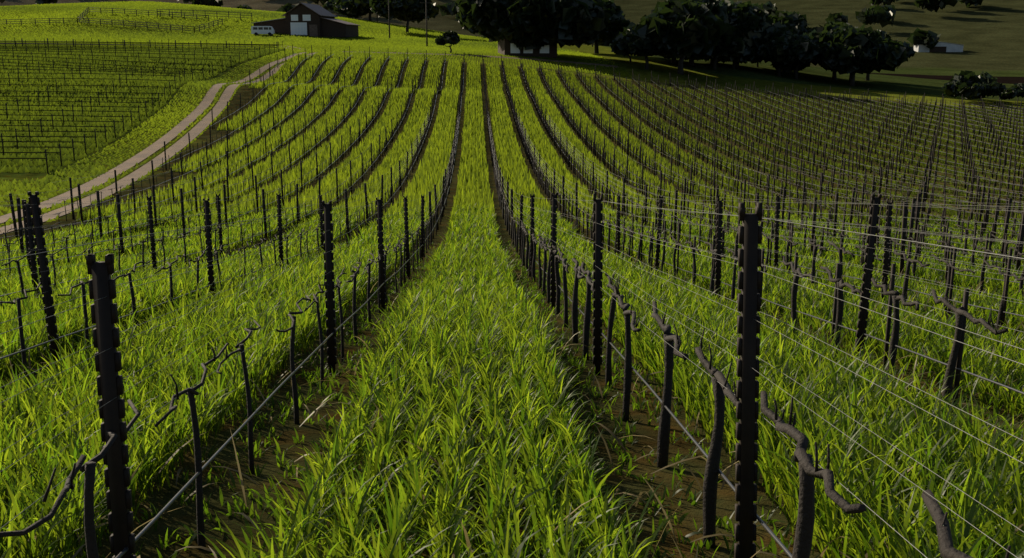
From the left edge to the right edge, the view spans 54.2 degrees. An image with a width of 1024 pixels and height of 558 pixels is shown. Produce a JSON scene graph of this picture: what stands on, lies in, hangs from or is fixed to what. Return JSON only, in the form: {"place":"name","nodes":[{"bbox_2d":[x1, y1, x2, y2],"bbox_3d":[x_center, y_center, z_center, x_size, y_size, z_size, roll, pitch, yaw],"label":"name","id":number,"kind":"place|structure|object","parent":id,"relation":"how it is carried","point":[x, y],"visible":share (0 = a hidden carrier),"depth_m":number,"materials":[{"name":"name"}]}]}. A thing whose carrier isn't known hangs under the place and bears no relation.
{"place":"outdoors","nodes":[
{"label":"outdoors","id":0,"kind":"place"},
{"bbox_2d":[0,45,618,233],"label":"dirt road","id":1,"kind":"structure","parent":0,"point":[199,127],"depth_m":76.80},
{"bbox_2d":[0,0,1023,557],"bbox_3d":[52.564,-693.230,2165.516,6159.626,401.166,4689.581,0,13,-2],"label":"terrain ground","id":2,"kind":"structure","parent":0,"point":[988,34],"depth_m":60.54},
{"bbox_2d":[0,7,277,47],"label":"corral fences","id":3,"kind":"object","parent":2,"relation":"on","point":[148,14],"visible":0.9,"depth_m":210.80,"materials":[{"name":"brown wood"}]},
{"bbox_2d":[0,37,282,173],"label":"block trellis","id":4,"kind":"object","parent":2,"relation":"on","point":[58,44],"visible":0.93,"depth_m":115.94,"materials":[{"name":"metal"}]},
{"bbox_2d":[0,45,285,172],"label":"cover crop","id":5,"kind":"object","parent":2,"relation":"on","point":[107,76],"visible":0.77,"depth_m":108.51,"materials":[{"name":"green plant"}]},
{"bbox_2d":[251,26,274,35],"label":"van","id":6,"kind":"object","parent":2,"relation":"on","point":[258,30],"visible":0.98,"depth_m":209.91,"materials":[{"name":"white paint"}]},
{"bbox_2d":[251,3,359,36],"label":"barn","id":7,"kind":"structure","parent":2,"relation":"on","point":[306,19],"depth_m":215.96,"materials":[{"name":"brown wood"}]},
{"bbox_2d":[0,1,631,226],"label":"pasture grass","id":8,"kind":"structure","parent":2,"relation":"on","point":[376,42],"depth_m":187.75,"materials":[{"name":"green plant"}]},
{"bbox_2d":[377,0,592,46],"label":"utility poles","id":9,"kind":"object","parent":2,"relation":"on","point":[426,2],"visible":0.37,"depth_m":190.12,"materials":[{"name":"brown wood"}]},
{"bbox_2d":[0,202,1023,557],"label":"cover crop","id":10,"kind":"object","parent":2,"relation":"on","point":[496,308],"visible":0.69,"depth_m":8.06,"materials":[{"name":"green plant"}]},
{"bbox_2d":[0,51,1023,557],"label":"grapevines","id":11,"kind":"object","parent":2,"relation":"on","point":[806,511],"visible":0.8,"depth_m":14.05,"materials":[{"name":"brown plant"}]},
{"bbox_2d":[0,53,1023,557],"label":"drip hoses","id":12,"kind":"object","parent":2,"relation":"on","point":[224,445],"visible":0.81,"depth_m":30.90,"materials":[{"name":"grey"}]},
{"bbox_2d":[1,240,1023,557],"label":"row weeds","id":13,"kind":"object","parent":2,"relation":"on","point":[591,414],"visible":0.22,"depth_m":8.17,"materials":[{"name":"green plant"}]},
{"bbox_2d":[3,235,1023,557],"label":"dry straw leaves","id":14,"kind":"object","parent":2,"relation":"on","point":[727,469],"visible":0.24,"depth_m":6.79,"materials":[{"name":"beige plant"}]},
{"bbox_2d":[9,44,1023,557],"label":"trellis posts","id":15,"kind":"object","parent":2,"relation":"on","point":[109,386],"visible":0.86,"depth_m":16.41,"materials":[{"name":"black metal"}]},
{"bbox_2d":[0,111,1023,557],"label":"trellis wires","id":16,"kind":"object","parent":15,"relation":"attached to","point":[592,281],"visible":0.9,"depth_m":7.45,"materials":[{"name":"grey metal"}]},
{"bbox_2d":[498,38,556,57],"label":"house","id":17,"kind":"structure","parent":2,"relation":"on","point":[506,47],"depth_m":168.07,"materials":[{"name":"beige paint"}]},
{"bbox_2d":[76,53,1023,233],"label":"cover crop","id":18,"kind":"object","parent":2,"relation":"on","point":[471,183],"visible":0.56,"depth_m":81.42,"materials":[{"name":"green plant"}]},
{"bbox_2d":[914,42,963,51],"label":"farm building","id":19,"kind":"structure","parent":2,"relation":"on","point":[945,47],"depth_m":514.71,"materials":[{"name":"paint"}]}
]}

